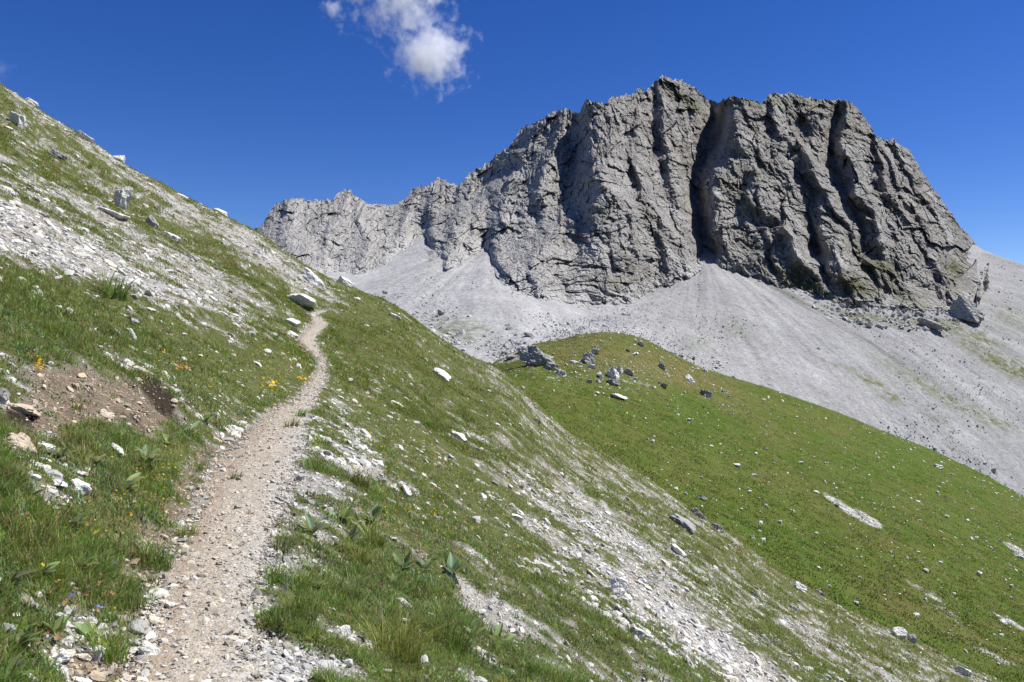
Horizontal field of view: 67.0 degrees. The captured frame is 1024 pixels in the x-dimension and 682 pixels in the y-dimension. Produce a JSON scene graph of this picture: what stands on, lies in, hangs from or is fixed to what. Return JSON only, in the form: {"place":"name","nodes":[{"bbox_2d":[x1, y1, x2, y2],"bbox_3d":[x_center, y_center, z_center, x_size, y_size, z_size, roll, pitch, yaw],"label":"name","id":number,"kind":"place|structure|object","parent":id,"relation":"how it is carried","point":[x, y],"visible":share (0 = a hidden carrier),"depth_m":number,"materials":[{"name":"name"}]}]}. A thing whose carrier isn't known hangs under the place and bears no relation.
{"place":"outdoors","nodes":[
{"label":"outdoors","id":0,"kind":"place"},
{"bbox_2d":[129,310,327,681],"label":"path","id":1,"kind":"structure","parent":0,"point":[307,341],"depth_m":5.94,"materials":[{"name":"gravel"}]},
{"bbox_2d":[138,641,160,655],"bbox_3d":[-1.810,1.556,3.863,0.082,0.122,0.082,0,0,9],"label":"stone","id":2,"kind":"object","parent":1,"relation":"on","point":[148,648],"visible":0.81,"depth_m":3.84,"materials":[{"name":"white stone"}]},
{"bbox_2d":[123,523,195,571],"bbox_3d":[-2.408,1.403,5.312,0.624,0.358,0.688,0,0,-20],"label":"grass tuft","id":3,"kind":"object","parent":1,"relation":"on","point":[163,561],"visible":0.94,"depth_m":5.30,"materials":[{"name":"plant"}]},
{"bbox_2d":[171,516,212,536],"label":"grass tuft","id":4,"kind":"object","parent":1,"relation":"on","point":[183,531],"visible":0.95,"depth_m":6.23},
{"bbox_2d":[118,350,329,681],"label":"path pebbles","id":5,"kind":"object","parent":1,"relation":"on","point":[144,673],"visible":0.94,"depth_m":5.41,"materials":[{"name":"gravel"}]},
{"bbox_2d":[229,470,245,478],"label":"grass tuft","id":6,"kind":"object","parent":1,"relation":"on","point":[234,477],"visible":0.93,"depth_m":8.60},
{"bbox_2d":[282,414,306,427],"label":"grass tuft","id":7,"kind":"object","parent":1,"relation":"on","point":[293,422],"visible":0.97,"depth_m":12.76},
{"bbox_2d":[293,408,307,416],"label":"grass tuft","id":8,"kind":"object","parent":1,"relation":"on","point":[300,412],"visible":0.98,"depth_m":14.10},
{"bbox_2d":[0,84,997,681],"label":"hillside","id":9,"kind":"structure","parent":0,"point":[158,406],"depth_m":17.50,"materials":[{"name":"plant"}]},
{"bbox_2d":[2,651,33,680],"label":"leaf rosette","id":10,"kind":"object","parent":9,"relation":"on","point":[16,659],"visible":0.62,"depth_m":3.09,"materials":[{"name":"green plant"}]},
{"bbox_2d":[10,111,27,127],"bbox_3d":[-22.286,-9.899,34.897,0.688,0.760,0.538,15,1,10],"label":"boulder","id":11,"kind":"object","parent":9,"relation":"on","point":[19,119],"visible":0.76,"depth_m":34.69,"materials":[{"name":"stone"}]},
{"bbox_2d":[2,564,36,579],"bbox_3d":[-2.393,1.117,3.732,0.221,0.059,0.201,0,0,-22],"label":"leaf rosette","id":12,"kind":"object","parent":9,"relation":"on","point":[18,573],"visible":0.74,"depth_m":3.70,"materials":[{"name":"green plant"}]},
{"bbox_2d":[6,432,36,452],"bbox_3d":[-3.552,0.763,5.567,0.250,0.228,0.247,0,0,-16],"label":"rock","id":13,"kind":"object","parent":9,"relation":"on","point":[18,438],"visible":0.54,"depth_m":5.52,"materials":[{"name":"beige stone"}]},
{"bbox_2d":[7,403,41,415],"bbox_3d":[-4.230,0.583,6.647,0.354,0.098,0.265,10,-2,-11],"label":"rock ledge","id":14,"kind":"object","parent":9,"relation":"on","point":[26,409],"visible":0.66,"depth_m":6.55,"materials":[{"name":"beige stone"}]},
{"bbox_2d":[0,388,9,402],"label":"rock","id":15,"kind":"object","parent":14,"relation":"on","point":[4,395],"visible":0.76,"depth_m":6.53,"materials":[{"name":"grey stone"}]},
{"bbox_2d":[8,627,42,644],"bbox_3d":[-2.121,1.268,3.312,0.185,0.081,0.142,0,0,-35],"label":"leaf rosette","id":16,"kind":"object","parent":9,"relation":"on","point":[28,636],"visible":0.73,"depth_m":3.30,"materials":[{"name":"green plant"}]},
{"bbox_2d":[24,97,38,105],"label":"boulder","id":17,"kind":"object","parent":9,"relation":"on","point":[33,102],"visible":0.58,"depth_m":40.56,"materials":[{"name":"stone"}]},
{"bbox_2d":[25,483,46,493],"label":"leaf rosette","id":18,"kind":"object","parent":9,"relation":"on","point":[30,487],"visible":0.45,"depth_m":4.69,"materials":[{"name":"green plant"}]},
{"bbox_2d":[34,353,46,372],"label":"yellow flower clump","id":19,"kind":"object","parent":9,"relation":"on","point":[39,363],"visible":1,"depth_m":8.17,"materials":[{"name":"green plant"}]},
{"bbox_2d":[34,440,54,448],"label":"rock","id":20,"kind":"object","parent":9,"relation":"on","point":[46,444],"visible":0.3,"depth_m":6.04,"materials":[{"name":"white stone"}]},
{"bbox_2d":[32,561,59,575],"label":"leaf rosette","id":21,"kind":"object","parent":9,"relation":"on","point":[50,567],"visible":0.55,"depth_m":3.92,"materials":[{"name":"green plant"}]},
{"bbox_2d":[41,614,69,635],"bbox_3d":[-2.103,1.316,3.551,0.112,0.084,0.139,0,0,-24],"label":"leaf rosette","id":22,"kind":"object","parent":9,"relation":"on","point":[60,624],"visible":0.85,"depth_m":3.56,"materials":[{"name":"green plant"}]},
{"bbox_2d":[48,149,67,159],"bbox_3d":[-20.180,-8.219,34.329,0.788,0.373,0.623,30,-5,0],"label":"rock ledge","id":23,"kind":"object","parent":9,"relation":"on","point":[58,155],"visible":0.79,"depth_m":34.09,"materials":[{"name":"grey stone"}]},
{"bbox_2d":[45,444,75,457],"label":"leaf rosette","id":24,"kind":"object","parent":9,"relation":"on","point":[61,451],"visible":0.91,"depth_m":5.98,"materials":[{"name":"green plant"}]},
{"bbox_2d":[56,648,72,662],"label":"stone","id":25,"kind":"object","parent":9,"relation":"on","point":[64,655],"visible":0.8,"depth_m":3.46,"materials":[{"name":"white stone"}]},
{"bbox_2d":[66,513,86,526],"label":"leaf rosette","id":26,"kind":"object","parent":9,"relation":"on","point":[77,519],"visible":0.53,"depth_m":4.79,"materials":[{"name":"green plant"}]},
{"bbox_2d":[69,400,85,409],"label":"grass tuft","id":27,"kind":"object","parent":9,"relation":"on","point":[76,405],"visible":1,"depth_m":7.70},
{"bbox_2d":[70,478,91,494],"bbox_3d":[-3.044,1.032,5.406,0.185,0.134,0.155,12,8,11],"label":"rock","id":28,"kind":"object","parent":9,"relation":"on","point":[84,487],"visible":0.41,"depth_m":5.38,"materials":[{"name":"white stone"}]},
{"bbox_2d":[77,130,94,142],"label":"boulder","id":29,"kind":"object","parent":9,"relation":"on","point":[84,135],"visible":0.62,"depth_m":39.58,"materials":[{"name":"stone"}]},
{"bbox_2d":[77,552,95,567],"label":"leaf rosette","id":30,"kind":"object","parent":9,"relation":"on","point":[88,563],"visible":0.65,"depth_m":4.41,"materials":[{"name":"green plant"}]},
{"bbox_2d":[73,620,102,636],"bbox_3d":[-2.085,1.422,3.810,0.144,0.081,0.090,0,0,19],"label":"leaf rosette","id":31,"kind":"object","parent":9,"relation":"on","point":[79,626],"visible":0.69,"depth_m":3.81,"materials":[{"name":"green plant"}]},
{"bbox_2d":[84,645,105,660],"bbox_3d":[-1.969,1.482,3.656,0.099,0.076,0.073,0,4,-13],"label":"stone","id":32,"kind":"object","parent":9,"relation":"on","point":[96,657],"visible":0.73,"depth_m":3.63,"materials":[{"name":"white stone"}]},
{"bbox_2d":[89,454,105,463],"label":"leaf rosette","id":33,"kind":"object","parent":9,"relation":"on","point":[100,459],"visible":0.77,"depth_m":6.44,"materials":[{"name":"green plant"}]},
{"bbox_2d":[51,607,156,664],"bbox_3d":[-1.891,1.406,3.683,0.550,0.292,0.574,0,0,0],"label":"grass tuft","id":34,"kind":"object","parent":9,"relation":"on","point":[108,652],"visible":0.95,"depth_m":3.71,"materials":[{"name":"plant"}]},
{"bbox_2d":[97,207,129,220],"bbox_3d":[-14.753,-4.657,28.591,1.118,0.367,0.848,24,2,4],"label":"rock ledge","id":35,"kind":"object","parent":9,"relation":"on","point":[116,215],"visible":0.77,"depth_m":28.32,"materials":[{"name":"stone"}]},
{"bbox_2d":[110,442,123,457],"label":"rock","id":36,"kind":"object","parent":9,"relation":"on","point":[121,450],"visible":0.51,"depth_m":7.03,"materials":[{"name":"white stone"}]},
{"bbox_2d":[112,155,124,162],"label":"boulder","id":37,"kind":"object","parent":9,"relation":"on","point":[120,157],"visible":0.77,"depth_m":40.35,"materials":[{"name":"stone"}]},
{"bbox_2d":[89,264,152,301],"bbox_3d":[-8.075,-1.204,15.910,1.549,0.818,1.506,0,0,33],"label":"grass tuft","id":38,"kind":"object","parent":9,"relation":"on","point":[117,289],"visible":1,"depth_m":15.72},
{"bbox_2d":[113,186,133,208],"bbox_3d":[-16.567,-5.950,32.844,0.610,1.390,0.509,18,6,12],"label":"rock","id":39,"kind":"object","parent":9,"relation":"on","point":[123,196],"visible":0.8,"depth_m":32.69,"materials":[{"name":"stone"}]},
{"bbox_2d":[117,472,144,487],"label":"leaf rosette","id":40,"kind":"object","parent":9,"relation":"on","point":[132,479],"visible":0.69,"depth_m":6.48,"materials":[{"name":"green plant"}]},
{"bbox_2d":[132,444,161,462],"bbox_3d":[-3.492,1.085,7.435,0.311,0.175,0.247,0,0,38],"label":"leaf rosette","id":41,"kind":"object","parent":9,"relation":"on","point":[153,454],"visible":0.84,"depth_m":7.44,"materials":[{"name":"green plant"}]},
{"bbox_2d":[145,215,158,227],"bbox_3d":[-15.096,-4.912,32.459,0.537,0.633,0.510,-45,-6,1],"label":"rock ledge","id":42,"kind":"object","parent":9,"relation":"on","point":[151,220],"visible":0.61,"depth_m":32.25,"materials":[{"name":"grey stone"}]},
{"bbox_2d":[162,431,176,443],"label":"leaf rosette","id":43,"kind":"object","parent":9,"relation":"on","point":[170,438],"visible":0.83,"depth_m":8.72,"materials":[{"name":"green plant"}]},
{"bbox_2d":[164,231,180,241],"bbox_3d":[-14.039,-4.212,31.754,0.730,0.475,0.574,31,-5,-11],"label":"rock ledge","id":44,"kind":"object","parent":9,"relation":"on","point":[173,237],"visible":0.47,"depth_m":31.59,"materials":[{"name":"stone"}]},
{"bbox_2d":[183,421,200,433],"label":"leaf rosette","id":45,"kind":"object","parent":9,"relation":"on","point":[194,427],"visible":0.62,"depth_m":10.19,"materials":[{"name":"green plant"}]},
{"bbox_2d":[187,253,199,260],"bbox_3d":[-11.982,-3.092,29.021,0.626,0.288,0.351,28,2,3],"label":"rock slab","id":46,"kind":"object","parent":9,"relation":"on","point":[193,257],"visible":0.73,"depth_m":28.89,"materials":[{"name":"stone"}]},
{"bbox_2d":[198,413,216,421],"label":"leaf rosette","id":47,"kind":"object","parent":9,"relation":"on","point":[207,418],"visible":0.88,"depth_m":11.08,"materials":[{"name":"green plant"}]},
{"bbox_2d":[251,590,262,595],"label":"stone","id":48,"kind":"object","parent":9,"relation":"on","point":[253,593],"visible":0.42,"depth_m":4.98,"materials":[{"name":"grey stone"}]},
{"bbox_2d":[0,354,516,674],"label":"dried flowers","id":49,"kind":"object","parent":9,"relation":"on","point":[57,636],"visible":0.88,"depth_m":4.75,"materials":[{"name":"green plant"}]},
{"bbox_2d":[56,412,491,592],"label":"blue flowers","id":50,"kind":"object","parent":9,"relation":"on","point":[350,501],"visible":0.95,"depth_m":7.74,"materials":[{"name":"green plant"}]},
{"bbox_2d":[248,597,299,631],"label":"grass tuft","id":51,"kind":"object","parent":9,"relation":"on","point":[277,623],"visible":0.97,"depth_m":4.40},
{"bbox_2d":[258,529,302,553],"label":"grass tuft","id":52,"kind":"object","parent":9,"relation":"on","point":[278,545],"visible":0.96,"depth_m":6.12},
{"bbox_2d":[285,318,300,326],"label":"rock","id":53,"kind":"object","parent":9,"relation":"on","point":[294,322],"visible":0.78,"depth_m":27.43,"materials":[{"name":"stone"}]},
{"bbox_2d":[249,572,350,625],"bbox_3d":[-1.320,1.600,4.771,0.765,0.379,0.685,0,0,0],"label":"grass tuft","id":54,"kind":"object","parent":9,"relation":"on","point":[301,606],"visible":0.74,"depth_m":4.76,"materials":[{"name":"plant"}]},
{"bbox_2d":[287,293,317,307],"bbox_3d":[-9.240,-1.760,33.727,1.641,0.695,0.987,0,0,10],"label":"boulder","id":55,"kind":"object","parent":9,"relation":"on","point":[303,299],"visible":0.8,"depth_m":33.34,"materials":[{"name":"stone"}]},
{"bbox_2d":[301,267,324,286],"bbox_3d":[-9.531,-2.975,37.124,1.422,0.544,0.940,34,2,9],"label":"rock slab","id":56,"kind":"object","parent":9,"relation":"on","point":[309,275],"visible":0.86,"depth_m":36.85,"materials":[{"name":"white stone"}]},
{"bbox_2d":[299,513,329,534],"bbox_3d":[-1.835,1.666,7.036,0.290,0.176,0.246,0,0,-36],"label":"leaf rosette","id":57,"kind":"object","parent":9,"relation":"on","point":[309,523],"visible":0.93,"depth_m":7.01,"materials":[{"name":"green plant"}]},
{"bbox_2d":[311,578,327,587],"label":"leaf rosette","id":58,"kind":"object","parent":9,"relation":"on","point":[320,583],"visible":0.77,"depth_m":5.56,"materials":[{"name":"green plant"}]},
{"bbox_2d":[334,507,353,517],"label":"leaf rosette","id":59,"kind":"object","parent":9,"relation":"on","point":[345,512],"visible":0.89,"depth_m":7.89,"materials":[{"name":"green plant"}]},
{"bbox_2d":[306,564,384,603],"bbox_3d":[-1.273,1.843,5.871,0.680,0.328,0.590,0,0,0],"label":"grass tuft","id":60,"kind":"object","parent":9,"relation":"on","point":[352,591],"visible":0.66,"depth_m":5.89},
{"bbox_2d":[337,276,354,286],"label":"rock slab","id":61,"kind":"object","parent":9,"relation":"on","point":[345,281],"visible":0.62,"depth_m":41.23,"materials":[{"name":"white stone"}]},
{"bbox_2d":[342,524,360,540],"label":"leaf rosette","id":62,"kind":"object","parent":9,"relation":"on","point":[351,533],"visible":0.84,"depth_m":7.48,"materials":[{"name":"green plant"}]},
{"bbox_2d":[0,280,710,681],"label":"hillside gravel","id":63,"kind":"structure","parent":9,"relation":"on","point":[286,648],"depth_m":5.18,"materials":[{"name":"gravel"}]},
{"bbox_2d":[344,465,378,491],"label":"grass tuft","id":64,"kind":"object","parent":9,"relation":"on","point":[366,483],"visible":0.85,"depth_m":10.01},
{"bbox_2d":[337,542,392,566],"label":"grass tuft","id":65,"kind":"object","parent":9,"relation":"on","point":[361,557],"visible":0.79,"depth_m":6.91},
{"bbox_2d":[364,503,381,522],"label":"leaf rosette","id":66,"kind":"object","parent":9,"relation":"on","point":[373,516],"visible":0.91,"depth_m":8.38,"materials":[{"name":"green plant"}]},
{"bbox_2d":[348,513,402,548],"bbox_3d":[-1.384,1.913,7.733,0.736,0.382,0.722,0,0,0],"label":"grass tuft","id":67,"kind":"object","parent":9,"relation":"on","point":[377,540],"visible":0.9,"depth_m":7.71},
{"bbox_2d":[40,302,732,655],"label":"yellow flowers","id":68,"kind":"object","parent":9,"relation":"on","point":[331,430],"visible":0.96,"depth_m":12.85,"materials":[{"name":"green plant"}]},
{"bbox_2d":[387,570,407,584],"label":"leaf rosette","id":69,"kind":"object","parent":9,"relation":"on","point":[397,577],"visible":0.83,"depth_m":6.99,"materials":[{"name":"green plant"}]},
{"bbox_2d":[332,590,477,668],"bbox_3d":[-0.649,1.856,5.013,1.183,0.566,0.959,0,0,34],"label":"grass tuft","id":70,"kind":"object","parent":9,"relation":"on","point":[401,641],"visible":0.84,"depth_m":5.03,"materials":[{"name":"plant"}]},
{"bbox_2d":[393,551,417,568],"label":"leaf rosette","id":71,"kind":"object","parent":9,"relation":"on","point":[405,560],"visible":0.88,"depth_m":7.55,"materials":[{"name":"green plant"}]},
{"bbox_2d":[416,558,436,569],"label":"leaf rosette","id":72,"kind":"object","parent":9,"relation":"on","point":[428,564],"visible":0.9,"depth_m":7.94,"materials":[{"name":"green plant"}]},
{"bbox_2d":[434,367,450,381],"bbox_3d":[-3.076,1.497,33.638,0.974,0.356,0.776,32,11,8],"label":"rock ledge","id":73,"kind":"object","parent":9,"relation":"on","point":[443,375],"visible":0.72,"depth_m":33.43,"materials":[{"name":"stone"}]},
{"bbox_2d":[404,591,502,658],"bbox_3d":[-0.446,2.268,6.248,1.104,0.591,0.866,0,0,-20],"label":"grass tuft","id":74,"kind":"object","parent":9,"relation":"on","point":[448,640],"visible":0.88,"depth_m":6.22,"materials":[{"name":"plant"}]},
{"bbox_2d":[445,552,470,573],"bbox_3d":[-0.647,2.393,8.276,0.288,0.188,0.361,0,0,-33],"label":"leaf rosette","id":75,"kind":"object","parent":9,"relation":"on","point":[453,567],"visible":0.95,"depth_m":8.28,"materials":[{"name":"green plant"}]},
{"bbox_2d":[451,431,466,441],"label":"rock ledge","id":76,"kind":"object","parent":9,"relation":"on","point":[460,435],"visible":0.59,"depth_m":21.15,"materials":[{"name":"stone"}]},
{"bbox_2d":[464,626,487,637],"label":"leaf rosette","id":77,"kind":"object","parent":9,"relation":"on","point":[476,627],"visible":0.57,"depth_m":6.93,"materials":[{"name":"green plant"}]},
{"bbox_2d":[0,87,995,681],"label":"hillside rubble","id":78,"kind":"object","parent":9,"relation":"on","point":[728,657],"visible":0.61,"depth_m":17.96,"materials":[{"name":"stone"}]},
{"bbox_2d":[486,622,515,643],"bbox_3d":[-0.100,2.779,7.272,0.268,0.152,0.337,0,0,6],"label":"leaf rosette","id":79,"kind":"object","parent":9,"relation":"on","point":[498,632],"visible":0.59,"depth_m":7.33,"materials":[{"name":"green plant"}]},
{"bbox_2d":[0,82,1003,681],"bbox_3d":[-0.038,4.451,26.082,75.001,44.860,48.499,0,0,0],"label":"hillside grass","id":80,"kind":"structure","parent":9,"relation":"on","point":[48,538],"depth_m":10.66,"materials":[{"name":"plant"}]},
{"bbox_2d":[608,577,628,596],"bbox_3d":[2.014,4.704,14.688,0.384,0.436,0.300,0,0,-41],"label":"boulder","id":81,"kind":"object","parent":9,"relation":"on","point":[618,586],"visible":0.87,"depth_m":14.63,"materials":[{"name":"white stone"}]},
{"bbox_2d":[614,605,633,623],"bbox_3d":[1.818,4.525,12.644,0.549,0.179,0.375,40,-9,-4],"label":"rock ledge","id":82,"kind":"object","parent":9,"relation":"on","point":[616,607],"visible":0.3,"depth_m":12.51,"materials":[{"name":"grey stone"}]},
{"bbox_2d":[630,626,643,639],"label":"rock","id":83,"kind":"object","parent":9,"relation":"on","point":[637,631],"visible":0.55,"depth_m":11.83,"materials":[{"name":"stone"}]},
{"bbox_2d":[671,543,686,557],"bbox_3d":[5.923,7.517,27.650,0.649,0.292,0.406,37,3,9],"label":"rock slab","id":84,"kind":"object","parent":9,"relation":"on","point":[677,549],"visible":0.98,"depth_m":27.50,"materials":[{"name":"white stone"}]},
{"bbox_2d":[668,513,695,533],"bbox_3d":[7.709,8.272,35.114,1.395,0.537,0.967,38,7,5],"label":"rock ledge","id":85,"kind":"object","parent":9,"relation":"on","point":[687,525],"visible":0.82,"depth_m":34.77,"materials":[{"name":"grey stone"}]},
{"bbox_2d":[691,507,705,518],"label":"rock","id":86,"kind":"object","parent":9,"relation":"on","point":[695,510],"visible":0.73,"depth_m":39.03,"materials":[{"name":"grey stone"}]},
{"bbox_2d":[712,523,722,531],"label":"rock","id":87,"kind":"object","parent":9,"relation":"on","point":[716,526],"visible":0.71,"depth_m":38.48,"materials":[{"name":"grey stone"}]},
{"bbox_2d":[793,581,806,592],"bbox_3d":[14.151,12.160,38.121,0.788,0.506,0.455,38,-10,-6],"label":"rock slab","id":88,"kind":"object","parent":9,"relation":"on","point":[798,585],"visible":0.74,"depth_m":37.98,"materials":[{"name":"white stone"}]},
{"bbox_2d":[891,626,906,638],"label":"boulder","id":89,"kind":"object","parent":9,"relation":"on","point":[897,631],"visible":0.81,"depth_m":38.38,"materials":[{"name":"stone"}]},
{"bbox_2d":[907,634,916,642],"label":"boulder","id":90,"kind":"object","parent":9,"relation":"on","point":[912,637],"visible":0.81,"depth_m":39.00,"materials":[{"name":"grey stone"}]},
{"bbox_2d":[955,665,972,675],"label":"rock","id":91,"kind":"object","parent":9,"relation":"on","point":[963,670],"visible":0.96,"depth_m":36.89,"materials":[{"name":"stone"}]},
{"bbox_2d":[0,0,1023,264],"label":"sky","id":92,"kind":"structure","parent":0,"point":[242,108],"materials":[{"name":"blue"}]},
{"bbox_2d":[255,75,988,311],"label":"mountain","id":93,"kind":"structure","parent":0,"point":[662,181],"depth_m":266.54,"materials":[{"name":"stone"}]},
{"bbox_2d":[322,237,1023,496],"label":"scree slope","id":94,"kind":"structure","parent":0,"point":[844,369],"depth_m":185.19,"materials":[{"name":"gravel"}]},
{"bbox_2d":[370,254,1023,495],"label":"scree stones","id":95,"kind":"object","parent":94,"relation":"on","point":[460,332],"visible":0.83,"depth_m":172.12,"materials":[{"name":"stone"}]},
{"bbox_2d":[919,317,948,329],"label":"rock block","id":96,"kind":"object","parent":94,"relation":"on","point":[934,325],"visible":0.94,"depth_m":213.02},
{"bbox_2d":[946,294,983,323],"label":"rock block","id":97,"kind":"object","parent":94,"relation":"on","point":[963,307],"visible":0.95,"depth_m":227.80,"materials":[{"name":"stone"}]},
{"bbox_2d":[491,331,1023,681],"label":"meadow","id":98,"kind":"structure","parent":0,"point":[833,427],"depth_m":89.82,"materials":[{"name":"plant"}]},
{"bbox_2d":[519,344,555,365],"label":"rock outcrop","id":99,"kind":"object","parent":98,"relation":"on","point":[531,355],"visible":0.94,"depth_m":103.39,"materials":[{"name":"stone"}]},
{"bbox_2d":[544,362,558,370],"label":"rock outcrop","id":100,"kind":"object","parent":98,"relation":"on","point":[551,366],"visible":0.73,"depth_m":101.64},
{"bbox_2d":[556,369,565,375],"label":"rock","id":101,"kind":"object","parent":98,"relation":"on","point":[560,372],"visible":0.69,"depth_m":98.20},
{"bbox_2d":[581,352,594,363],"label":"boulder","id":102,"kind":"object","parent":98,"relation":"on","point":[588,358],"visible":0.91,"depth_m":106.77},
{"bbox_2d":[606,378,619,386],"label":"boulder","id":103,"kind":"object","parent":98,"relation":"on","point":[614,382],"visible":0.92,"depth_m":100.54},
{"bbox_2d":[607,366,619,379],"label":"boulder","id":104,"kind":"object","parent":98,"relation":"on","point":[612,373],"visible":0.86,"depth_m":102.81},
{"bbox_2d":[611,393,627,398],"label":"rock","id":105,"kind":"object","parent":98,"relation":"on","point":[615,395],"visible":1,"depth_m":95.31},
{"bbox_2d":[623,368,633,374],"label":"boulder","id":106,"kind":"object","parent":98,"relation":"on","point":[628,371],"visible":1,"depth_m":106.05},
{"bbox_2d":[685,374,695,383],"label":"rock","id":107,"kind":"object","parent":98,"relation":"on","point":[688,377],"visible":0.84,"depth_m":119.90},
{"bbox_2d":[700,389,712,398],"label":"rock","id":108,"kind":"object","parent":98,"relation":"on","point":[706,393],"visible":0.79,"depth_m":115.22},
{"bbox_2d":[494,332,1023,667],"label":"meadow pebbles","id":109,"kind":"object","parent":98,"relation":"on","point":[756,453],"visible":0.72,"depth_m":103.25,"materials":[{"name":"stone"}]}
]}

